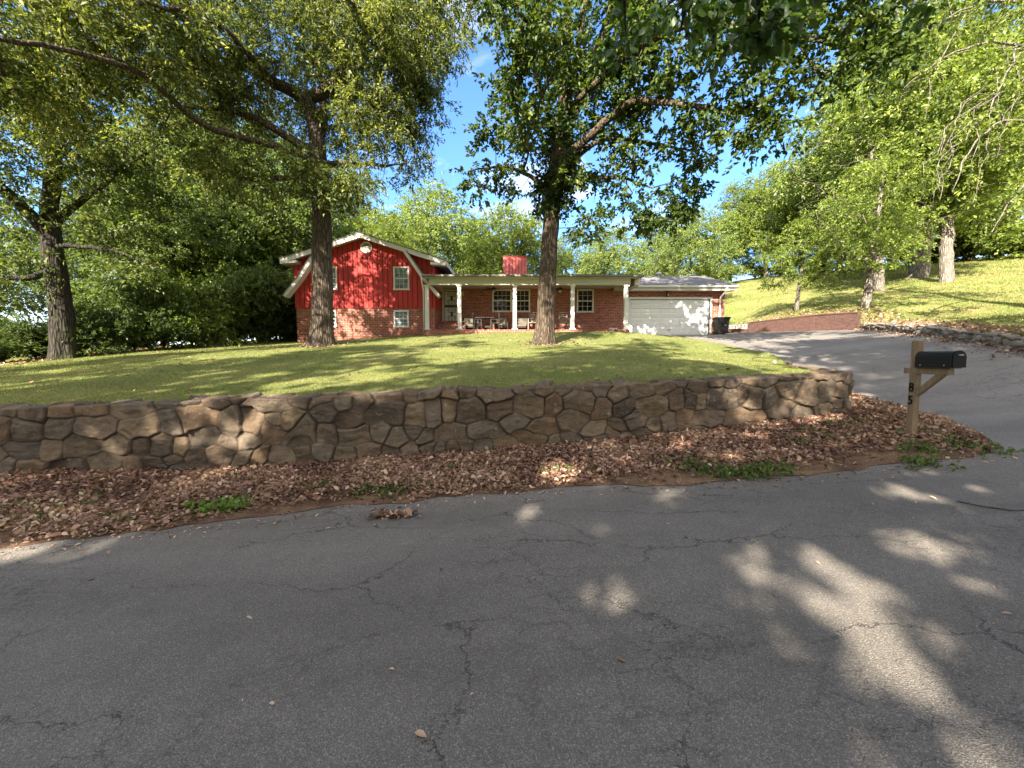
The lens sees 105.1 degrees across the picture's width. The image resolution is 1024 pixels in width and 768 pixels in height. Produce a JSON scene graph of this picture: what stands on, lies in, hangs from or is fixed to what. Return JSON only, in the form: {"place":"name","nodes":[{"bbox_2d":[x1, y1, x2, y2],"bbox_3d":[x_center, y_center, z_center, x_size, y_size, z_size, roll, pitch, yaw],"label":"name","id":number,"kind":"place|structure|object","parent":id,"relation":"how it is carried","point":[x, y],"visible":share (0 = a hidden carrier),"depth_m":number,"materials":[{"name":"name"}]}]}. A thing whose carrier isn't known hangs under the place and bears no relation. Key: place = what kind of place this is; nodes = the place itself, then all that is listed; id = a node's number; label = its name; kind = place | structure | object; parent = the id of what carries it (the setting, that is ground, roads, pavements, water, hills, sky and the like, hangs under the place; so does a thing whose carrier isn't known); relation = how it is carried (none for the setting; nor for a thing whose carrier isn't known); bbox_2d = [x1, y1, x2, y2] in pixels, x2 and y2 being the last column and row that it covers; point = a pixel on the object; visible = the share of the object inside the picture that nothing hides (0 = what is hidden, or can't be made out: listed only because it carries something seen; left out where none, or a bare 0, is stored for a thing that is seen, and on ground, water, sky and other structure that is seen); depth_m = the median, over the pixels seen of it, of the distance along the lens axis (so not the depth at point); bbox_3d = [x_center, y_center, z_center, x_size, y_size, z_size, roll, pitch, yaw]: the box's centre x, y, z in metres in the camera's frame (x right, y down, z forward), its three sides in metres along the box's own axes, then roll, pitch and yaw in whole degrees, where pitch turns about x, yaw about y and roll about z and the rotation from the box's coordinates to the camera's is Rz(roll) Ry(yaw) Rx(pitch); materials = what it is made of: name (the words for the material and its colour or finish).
{"place":"outdoors","nodes":[
{"label":"outdoors","id":0,"kind":"place"},
{"bbox_2d":[0,331,811,404],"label":"lawn","id":1,"kind":"structure","parent":0,"point":[464,337],"depth_m":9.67,"materials":[{"name":"green plant"}]},
{"bbox_2d":[0,311,46,358],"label":"shrub","id":2,"kind":"object","parent":1,"relation":"on","point":[4,319],"visible":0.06,"depth_m":18.63,"materials":[{"name":"green plant"}]},
{"bbox_2d":[0,329,48,361],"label":"shrub","id":3,"kind":"object","parent":1,"relation":"on","point":[16,346],"visible":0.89,"depth_m":14.43,"materials":[{"name":"green plant"}]},
{"bbox_2d":[0,175,76,319],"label":"deciduous tree","id":4,"kind":"object","parent":1,"relation":"on","point":[36,285],"visible":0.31,"depth_m":26.23,"materials":[{"name":"green plant"}]},
{"bbox_2d":[0,315,87,359],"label":"shrub","id":5,"kind":"object","parent":1,"relation":"on","point":[34,331],"visible":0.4,"depth_m":14.93,"materials":[{"name":"green plant"}]},
{"bbox_2d":[45,270,134,351],"bbox_3d":[-21.954,-3.689,21.712,5.141,5.466,5.816,1,4,19],"label":"shrub","id":6,"kind":"object","parent":1,"relation":"on","point":[86,290],"visible":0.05,"depth_m":21.24,"materials":[{"name":"green plant"}]},
{"bbox_2d":[44,291,163,356],"bbox_3d":[-16.637,-2.204,15.821,2.889,3.072,3.269,0,4,-1],"label":"shrub","id":7,"kind":"object","parent":1,"relation":"on","point":[89,332],"visible":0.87,"depth_m":15.61,"materials":[{"name":"green plant"}]},
{"bbox_2d":[0,0,236,360],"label":"shade tree","id":8,"kind":"object","parent":1,"relation":"on","point":[47,220],"visible":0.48,"depth_m":14.34,"materials":[{"name":"green plant"}]},
{"bbox_2d":[33,123,227,346],"bbox_3d":[-21.549,-8.562,23.495,7.819,13.270,8.886,-1,4,-9],"label":"deciduous tree","id":9,"kind":"object","parent":1,"relation":"on","point":[151,229],"visible":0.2,"depth_m":21.33,"materials":[{"name":"green plant"}]},
{"bbox_2d":[96,306,172,351],"bbox_3d":[-16.303,-2.228,16.949,2.551,2.499,2.886,-3,5,-39],"label":"shrub","id":10,"kind":"object","parent":1,"relation":"on","point":[133,345],"visible":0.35,"depth_m":16.70,"materials":[{"name":"green plant"}]},
{"bbox_2d":[97,266,227,350],"bbox_3d":[-15.856,-2.954,17.746,4.464,4.196,3.946,2,5,29],"label":"shrub","id":11,"kind":"object","parent":1,"relation":"on","point":[139,296],"visible":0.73,"depth_m":16.99,"materials":[{"name":"green plant"}]},
{"bbox_2d":[26,97,309,342],"bbox_3d":[-20.779,-10.059,24.869,14.019,15.822,13.702,1,4,17],"label":"deciduous tree","id":12,"kind":"object","parent":1,"relation":"on","point":[205,250],"visible":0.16,"depth_m":21.63,"materials":[{"name":"green plant"}]},
{"bbox_2d":[127,257,256,348],"bbox_3d":[-15.794,-3.429,19.195,5.233,4.919,4.626,3,5,37],"label":"shrub","id":13,"kind":"object","parent":1,"relation":"on","point":[217,326],"visible":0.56,"depth_m":18.61,"materials":[{"name":"green plant"}]},
{"bbox_2d":[172,273,266,343],"bbox_3d":[-15.819,-3.672,20.907,4.596,4.887,5.200,-4,5,-41],"label":"shrub","id":14,"kind":"object","parent":1,"relation":"on","point":[235,290],"visible":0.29,"depth_m":20.40,"materials":[{"name":"green plant"}]},
{"bbox_2d":[170,259,292,344],"bbox_3d":[-15.316,-4.176,21.898,5.543,5.894,6.271,-2,5,-27],"label":"shrub","id":15,"kind":"object","parent":1,"relation":"on","point":[261,283],"visible":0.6,"depth_m":21.23,"materials":[{"name":"green plant"}]},
{"bbox_2d":[161,122,301,286],"bbox_3d":[-18.646,-10.187,26.541,10.310,15.396,9.072,4,6,42],"label":"deciduous tree","id":16,"kind":"object","parent":1,"relation":"on","point":[276,226],"visible":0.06,"depth_m":24.79,"materials":[{"name":"green plant"}]},
{"bbox_2d":[123,112,350,308],"bbox_3d":[-17.279,-10.108,26.238,13.079,15.102,13.381,-2,5,-25],"label":"deciduous tree","id":17,"kind":"object","parent":1,"relation":"on","point":[303,218],"visible":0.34,"depth_m":23.61,"materials":[{"name":"green plant"}]},
{"bbox_2d":[0,0,495,346],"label":"oak tree","id":18,"kind":"object","parent":1,"relation":"on","point":[396,50],"visible":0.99,"depth_m":13.60,"materials":[{"name":"green plant"}]},
{"bbox_2d":[218,267,296,341],"bbox_3d":[-15.079,-4.210,23.328,4.904,5.215,5.548,2,4,24],"label":"shrub","id":19,"kind":"object","parent":1,"relation":"on","point":[280,326],"visible":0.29,"depth_m":23.22,"materials":[{"name":"green plant"}]},
{"bbox_2d":[273,268,294,337],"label":"shrub","id":20,"kind":"object","parent":1,"relation":"on","point":[291,277],"visible":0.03,"depth_m":25.31,"materials":[{"name":"green plant"}]},
{"bbox_2d":[342,204,428,252],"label":"deciduous tree","id":21,"kind":"object","parent":1,"relation":"on","point":[386,221],"visible":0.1,"depth_m":30.24,"materials":[{"name":"green plant"}]},
{"bbox_2d":[279,232,739,342],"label":"house","id":22,"kind":"structure","parent":1,"relation":"on","point":[383,288],"depth_m":21.82,"materials":[{"name":"red brick"}]},
{"bbox_2d":[332,266,337,289],"bbox_3d":[-10.091,-5.825,21.627,0.939,1.281,0.125,0,4,0],"label":"window","id":23,"kind":"structure","parent":22,"relation":"in","point":[334,267],"depth_m":21.63,"materials":[{"name":"white paint"}]},
{"bbox_2d":[333,310,336,326],"bbox_3d":[-10.187,-3.621,21.785,0.901,0.946,0.125,0,4,0],"label":"window","id":24,"kind":"structure","parent":22,"relation":"in","point":[334,311],"depth_m":21.79,"materials":[{"name":"white paint"}]},
{"bbox_2d":[393,310,408,326],"bbox_3d":[-6.150,-3.621,21.785,0.878,0.946,0.125,0,4,0],"label":"window","id":25,"kind":"structure","parent":22,"relation":"in","point":[401,317],"depth_m":21.81,"materials":[{"name":"white paint"}]},
{"bbox_2d":[393,266,409,289],"bbox_3d":[-6.105,-5.825,21.627,0.917,1.281,0.125,0,4,0],"label":"window","id":26,"kind":"structure","parent":22,"relation":"in","point":[400,273],"depth_m":21.64,"materials":[{"name":"white glass"}]},
{"bbox_2d":[442,289,457,320],"bbox_3d":[-3.625,-4.677,23.557,1.128,1.971,0.180,0,4,0],"label":"front door","id":27,"kind":"structure","parent":22,"relation":"in","point":[449,309],"depth_m":23.56,"materials":[{"name":"beige paint"}]},
{"bbox_2d":[462,317,476,329],"bbox_3d":[-2.502,-3.521,23.108,0.800,0.900,0.600,0,4,0],"label":"porch settee","id":28,"kind":"object","parent":22,"relation":"on","point":[468,322],"visible":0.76,"depth_m":23.19,"materials":[{"name":"beige fabric"}]},
{"bbox_2d":[473,314,481,329],"bbox_3d":[-1.941,-3.506,22.207,0.520,1.000,0.520,0,4,0],"label":"porch chair","id":29,"kind":"object","parent":22,"relation":"on","point":[477,323],"visible":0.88,"depth_m":21.97,"materials":[{"name":"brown wood"}]},
{"bbox_2d":[474,317,494,329],"bbox_3d":[-1.550,-3.389,22.315,1.100,0.750,0.800,0,4,0],"label":"porch table","id":30,"kind":"object","parent":22,"relation":"on","point":[490,326],"visible":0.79,"depth_m":22.03,"materials":[{"name":"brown wood"}]},
{"bbox_2d":[482,286,501,291],"bbox_3d":[-0.994,-5.384,22.085,1.232,0.430,1.296,-1,4,-17],"label":"ceiling fan","id":31,"kind":"object","parent":22,"relation":"hanging from","point":[493,288],"visible":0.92,"depth_m":22.01,"materials":[{"name":"brown metal"}]},
{"bbox_2d":[490,314,499,329],"bbox_3d":[-0.963,-3.506,22.207,0.520,1.000,0.520,0,4,0],"label":"porch chair","id":32,"kind":"object","parent":22,"relation":"on","point":[497,323],"visible":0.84,"depth_m":21.97,"materials":[{"name":"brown wood"}]},
{"bbox_2d":[495,317,507,329],"bbox_3d":[-0.614,-3.521,23.108,0.780,0.900,0.600,0,4,0],"label":"porch settee","id":33,"kind":"object","parent":22,"relation":"on","point":[503,322],"visible":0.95,"depth_m":23.18,"materials":[{"name":"beige fabric"}]},
{"bbox_2d":[492,289,529,311],"bbox_3d":[-0.048,-4.989,23.492,2.306,1.353,0.125,0,4,0],"label":"window","id":34,"kind":"structure","parent":22,"relation":"in","point":[502,300],"depth_m":23.52,"materials":[{"name":"glass"}]},
{"bbox_2d":[517,317,527,328],"bbox_3d":[0.614,-3.521,23.108,0.720,0.900,0.600,0,4,0],"label":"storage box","id":35,"kind":"object","parent":22,"relation":"on","point":[522,322],"visible":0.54,"depth_m":23.19,"materials":[{"name":"beige wood"}]},
{"bbox_2d":[527,312,536,329],"bbox_3d":[1.196,-3.595,22.501,0.520,1.142,0.908,1,4,11],"label":"rocking chair","id":36,"kind":"object","parent":22,"relation":"on","point":[531,322],"visible":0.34,"depth_m":22.67,"materials":[{"name":"white wood"}]},
{"bbox_2d":[559,311,569,329],"bbox_3d":[2.976,-3.588,22.401,0.520,1.142,0.908,-1,4,-9],"label":"rocking chair","id":37,"kind":"object","parent":22,"relation":"on","point":[561,322],"visible":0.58,"depth_m":22.58,"materials":[{"name":"brown wood"}]},
{"bbox_2d":[576,289,593,312],"bbox_3d":[4.389,-4.977,23.493,1.059,1.377,0.125,0,4,0],"label":"window","id":38,"kind":"structure","parent":22,"relation":"in","point":[585,297],"depth_m":23.51,"materials":[{"name":"white paint"}]},
{"bbox_2d":[629,300,708,334],"bbox_3d":[9.477,-4.034,23.695,4.801,2.108,0.075,0,4,0],"label":"garage door","id":39,"kind":"structure","parent":22,"relation":"in","point":[672,317],"depth_m":23.67,"materials":[{"name":"white metal"}]},
{"bbox_2d":[448,0,990,344],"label":"oak tree","id":40,"kind":"object","parent":1,"relation":"on","point":[562,151],"visible":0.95,"depth_m":13.04,"materials":[{"name":"green plant"}]},
{"bbox_2d":[0,424,980,547],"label":"verge","id":41,"kind":"structure","parent":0,"point":[267,510],"depth_m":4.63,"materials":[{"name":"soil"}]},
{"bbox_2d":[179,492,254,516],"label":"weed","id":42,"kind":"object","parent":41,"relation":"on","point":[230,502],"visible":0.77,"depth_m":4.47,"materials":[{"name":"green plant"}]},
{"bbox_2d":[0,364,855,472],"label":"stone retaining wall","id":43,"kind":"structure","parent":41,"relation":"on","point":[201,430],"depth_m":5.90,"materials":[{"name":"brown stone"}]},
{"bbox_2d":[8,369,818,404],"bbox_3d":[-3.473,0.192,6.295,19.215,0.771,0.962,0,4,-6],"label":"grass fringe","id":44,"kind":"object","parent":43,"relation":"on","point":[154,400],"depth_m":6.14,"materials":[{"name":"green plant"}]},
{"bbox_2d":[0,361,993,545],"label":"fallen leaves","id":45,"kind":"object","parent":41,"relation":"on","point":[130,492],"visible":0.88,"depth_m":5.22,"materials":[{"name":"brown plant"}]},
{"bbox_2d":[0,415,1023,526],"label":"ground cover","id":46,"kind":"object","parent":41,"relation":"on","point":[789,471],"visible":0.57,"depth_m":4.80,"materials":[{"name":"green plant"}]},
{"bbox_2d":[904,340,966,433],"bbox_3d":[5.886,0.251,5.527,0.198,1.749,0.670,0,4,-4],"label":"mailbox","id":47,"kind":"object","parent":41,"relation":"on","point":[940,365],"visible":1,"depth_m":5.57,"materials":[{"name":"brown wood"}]},
{"bbox_2d":[951,350,966,367],"bbox_3d":[5.908,-0.330,5.169,0.196,0.227,0.039,0,4,-4],"label":"box door","id":48,"kind":"structure","parent":47,"relation":"in","point":[959,358],"depth_m":5.17,"materials":[{"name":"black metal"}]},
{"bbox_2d":[0,392,989,543],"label":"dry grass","id":49,"kind":"structure","parent":0,"point":[582,481],"depth_m":4.70,"materials":[{"name":"plant"}]},
{"bbox_2d":[0,449,1023,767],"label":"road","id":50,"kind":"structure","parent":0,"point":[866,643],"depth_m":2.30,"materials":[{"name":"grey asphalt"}]},
{"bbox_2d":[366,506,420,520],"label":"leaf clump","id":51,"kind":"object","parent":50,"relation":"on","point":[392,513],"visible":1,"depth_m":4.04,"materials":[{"name":"brown plant"}]},
{"bbox_2d":[0,452,1017,736],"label":"road litter","id":52,"kind":"object","parent":50,"relation":"on","point":[420,732],"visible":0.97,"depth_m":4.13,"materials":[{"name":"brown plant"}]},
{"bbox_2d":[957,501,1023,510],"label":"fallen twig","id":53,"kind":"object","parent":50,"relation":"on","point":[991,507],"visible":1,"depth_m":3.52,"materials":[{"name":"wood"}]},
{"bbox_2d":[0,0,1023,346],"label":"sky","id":54,"kind":"structure","parent":0,"point":[450,154],"materials":[{"name":"blue"}]},
{"bbox_2d":[89,255,1023,348],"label":"hillside","id":55,"kind":"structure","parent":0,"point":[789,298],"depth_m":25.70,"materials":[{"name":"green plant"}]},
{"bbox_2d":[3,198,120,310],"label":"deciduous tree","id":56,"kind":"object","parent":55,"relation":"on","point":[74,271],"visible":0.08,"depth_m":30.85,"materials":[{"name":"green plant"}]},
{"bbox_2d":[258,152,345,253],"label":"deciduous tree","id":57,"kind":"object","parent":55,"relation":"on","point":[307,216],"visible":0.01,"depth_m":31.80,"materials":[{"name":"green plant"}]},
{"bbox_2d":[331,159,415,241],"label":"deciduous tree","id":58,"kind":"object","parent":55,"relation":"on","point":[360,210],"visible":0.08,"depth_m":34.37,"materials":[{"name":"green plant"}]},
{"bbox_2d":[381,171,487,273],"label":"deciduous tree","id":59,"kind":"object","parent":55,"relation":"on","point":[429,232],"visible":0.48,"depth_m":36.56,"materials":[{"name":"green plant"}]},
{"bbox_2d":[433,212,517,273],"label":"deciduous tree","id":60,"kind":"object","parent":55,"relation":"on","point":[473,221],"visible":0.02,"depth_m":40.31,"materials":[{"name":"green plant"}]},
{"bbox_2d":[0,305,1023,365],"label":"dry leaves","id":61,"kind":"object","parent":55,"relation":"on","point":[953,324],"visible":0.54,"depth_m":14.99,"materials":[{"name":"brown plant"}]},
{"bbox_2d":[262,271,297,340],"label":"shrub","id":62,"kind":"object","parent":61,"relation":"on","point":[292,316],"visible":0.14,"depth_m":24.06,"materials":[{"name":"green plant"}]},
{"bbox_2d":[453,198,573,273],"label":"deciduous tree","id":63,"kind":"object","parent":55,"relation":"on","point":[528,245],"visible":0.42,"depth_m":30.41,"materials":[{"name":"green plant"}]},
{"bbox_2d":[557,226,594,273],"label":"deciduous tree","id":64,"kind":"object","parent":55,"relation":"on","point":[571,250],"visible":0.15,"depth_m":38.07,"materials":[{"name":"green plant"}]},
{"bbox_2d":[572,221,656,275],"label":"deciduous tree","id":65,"kind":"object","parent":55,"relation":"on","point":[597,261],"visible":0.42,"depth_m":34.79,"materials":[{"name":"green plant"}]},
{"bbox_2d":[622,211,687,275],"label":"deciduous tree","id":66,"kind":"object","parent":55,"relation":"on","point":[645,248],"visible":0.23,"depth_m":39.76,"materials":[{"name":"green plant"}]},
{"bbox_2d":[649,202,745,283],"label":"deciduous tree","id":67,"kind":"object","parent":55,"relation":"on","point":[703,249],"visible":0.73,"depth_m":35.51,"materials":[{"name":"green plant"}]},
{"bbox_2d":[712,260,753,281],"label":"shrub","id":68,"kind":"object","parent":55,"relation":"on","point":[730,271],"visible":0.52,"depth_m":46.83,"materials":[{"name":"green plant"}]},
{"bbox_2d":[704,179,773,281],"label":"deciduous tree","id":69,"kind":"object","parent":55,"relation":"on","point":[730,192],"visible":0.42,"depth_m":47.36,"materials":[{"name":"green plant"}]},
{"bbox_2d":[735,255,775,279],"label":"shrub","id":70,"kind":"object","parent":55,"relation":"on","point":[757,271],"visible":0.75,"depth_m":48.36,"materials":[{"name":"green plant"}]},
{"bbox_2d":[716,157,819,278],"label":"deciduous tree","id":71,"kind":"object","parent":55,"relation":"on","point":[763,195],"visible":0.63,"depth_m":45.38,"materials":[{"name":"green plant"}]},
{"bbox_2d":[770,254,808,275],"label":"shrub","id":72,"kind":"object","parent":55,"relation":"on","point":[799,266],"visible":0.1,"depth_m":48.91,"materials":[{"name":"green plant"}]},
{"bbox_2d":[753,172,825,268],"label":"deciduous tree","id":73,"kind":"object","parent":55,"relation":"on","point":[796,241],"visible":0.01,"depth_m":56.79,"materials":[{"name":"green plant"}]},
{"bbox_2d":[751,215,842,310],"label":"deciduous tree","id":74,"kind":"object","parent":55,"relation":"on","point":[792,270],"visible":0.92,"depth_m":24.25,"materials":[{"name":"green plant"}]},
{"bbox_2d":[773,117,849,272],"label":"deciduous tree","id":75,"kind":"object","parent":55,"relation":"on","point":[810,208],"depth_m":44.05,"materials":[{"name":"green plant"}]},
{"bbox_2d":[798,247,850,272],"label":"shrub","id":76,"kind":"object","parent":55,"relation":"on","point":[812,254],"visible":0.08,"depth_m":46.80,"materials":[{"name":"green plant"}]},
{"bbox_2d":[843,246,891,268],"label":"shrub","id":77,"kind":"object","parent":55,"relation":"on","point":[861,260],"visible":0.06,"depth_m":46.65,"materials":[{"name":"green plant"}]},
{"bbox_2d":[787,146,955,307],"bbox_3d":[19.598,-8.413,21.646,6.772,8.973,7.140,2,4,24],"label":"deciduous tree","id":78,"kind":"object","parent":55,"relation":"on","point":[874,234],"visible":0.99,"depth_m":20.86,"materials":[{"name":"green plant"}]},
{"bbox_2d":[766,15,1020,274],"bbox_3d":[33.420,-20.435,34.938,19.314,21.799,18.878,-3,5,-38],"label":"deciduous tree","id":79,"kind":"object","parent":55,"relation":"on","point":[806,175],"visible":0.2,"depth_m":36.28,"materials":[{"name":"green plant"}]},
{"bbox_2d":[767,15,1023,277],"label":"deciduous tree","id":80,"kind":"object","parent":55,"relation":"on","point":[917,270],"visible":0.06,"depth_m":29.47,"materials":[{"name":"green plant"}]},
{"bbox_2d":[805,118,999,291],"bbox_3d":[25.634,-12.322,26.795,10.096,12.103,8.644,2,4,20],"label":"deciduous tree","id":81,"kind":"object","parent":55,"relation":"on","point":[879,282],"visible":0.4,"depth_m":26.17,"materials":[{"name":"green plant"}]},
{"bbox_2d":[885,251,938,264],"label":"shrub","id":82,"kind":"object","parent":55,"relation":"on","point":[901,259],"visible":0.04,"depth_m":44.15,"materials":[{"name":"green plant"}]},
{"bbox_2d":[902,246,938,263],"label":"shrub","id":83,"kind":"object","parent":55,"relation":"on","point":[933,258],"visible":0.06,"depth_m":43.28,"materials":[{"name":"green plant"}]},
{"bbox_2d":[821,0,1023,282],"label":"deciduous tree","id":84,"kind":"object","parent":55,"relation":"on","point":[946,271],"visible":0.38,"depth_m":24.35,"materials":[{"name":"green plant"}]},
{"bbox_2d":[858,7,1010,266],"bbox_3d":[40.369,-23.959,37.769,17.175,25.648,15.113,-2,5,-31],"label":"deciduous tree","id":85,"kind":"object","parent":55,"relation":"on","point":[981,47],"depth_m":36.30,"materials":[{"name":"green plant"}]},
{"bbox_2d":[856,0,1023,242],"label":"deciduous tree","id":86,"kind":"object","parent":55,"relation":"on","point":[1009,13],"visible":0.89,"depth_m":13.54,"materials":[{"name":"green plant"}]},
{"bbox_2d":[860,322,1023,350],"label":"stone edging wall","id":87,"kind":"structure","parent":55,"relation":"on","point":[1007,340],"depth_m":12.43,"materials":[{"name":"grey stone"}]},
{"bbox_2d":[898,212,1022,261],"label":"shrub","id":88,"kind":"object","parent":55,"relation":"on","point":[967,249],"visible":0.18,"depth_m":39.04,"materials":[{"name":"green plant"}]},
{"bbox_2d":[934,195,1023,260],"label":"shrub","id":89,"kind":"object","parent":55,"relation":"on","point":[974,236],"visible":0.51,"depth_m":35.62,"materials":[{"name":"green plant"}]},
{"bbox_2d":[938,47,1023,258],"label":"deciduous tree","id":90,"kind":"object","parent":55,"relation":"on","point":[1012,184],"visible":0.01,"depth_m":39.95,"materials":[{"name":"green plant"}]},
{"bbox_2d":[965,210,1023,259],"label":"shrub","id":91,"kind":"object","parent":55,"relation":"on","point":[1004,240],"visible":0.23,"depth_m":36.02,"materials":[{"name":"green plant"}]},
{"bbox_2d":[654,330,1023,452],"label":"driveway","id":92,"kind":"structure","parent":0,"point":[983,392],"depth_m":9.69,"materials":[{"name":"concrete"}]},
{"bbox_2d":[712,317,730,334],"bbox_3d":[12.252,-3.409,22.995,0.720,1.030,0.895,0,4,5],"label":"wheelie bin","id":93,"kind":"object","parent":92,"relation":"on","point":[721,325],"visible":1,"depth_m":22.67,"materials":[{"name":"black plastic"}]},
{"bbox_2d":[727,329,747,332],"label":"brick wall","id":94,"kind":"structure","parent":92,"relation":"on","point":[737,330],"depth_m":26.53,"materials":[{"name":"red brick"}]},
{"bbox_2d":[728,324,746,328],"bbox_3d":[15.225,-3.883,26.917,0.100,0.320,1.904,-2,4,-23],"label":"baluster railing","id":95,"kind":"object","parent":94,"relation":"on","point":[739,326],"visible":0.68,"depth_m":26.49,"materials":[{"name":"white paint"}]},
{"bbox_2d":[748,312,861,331],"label":"brick retaining wall","id":96,"kind":"structure","parent":92,"relation":"on","point":[835,321],"depth_m":21.99,"materials":[{"name":"red brick"}]},
{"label":"roadside ground","id":97,"kind":"structure","parent":0,"visible":0},
{"bbox_2d":[592,0,935,81],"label":"linden tree","id":98,"kind":"object","parent":97,"relation":"on","point":[778,23],"visible":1,"depth_m":3.14,"materials":[{"name":"green plant"}]}
]}

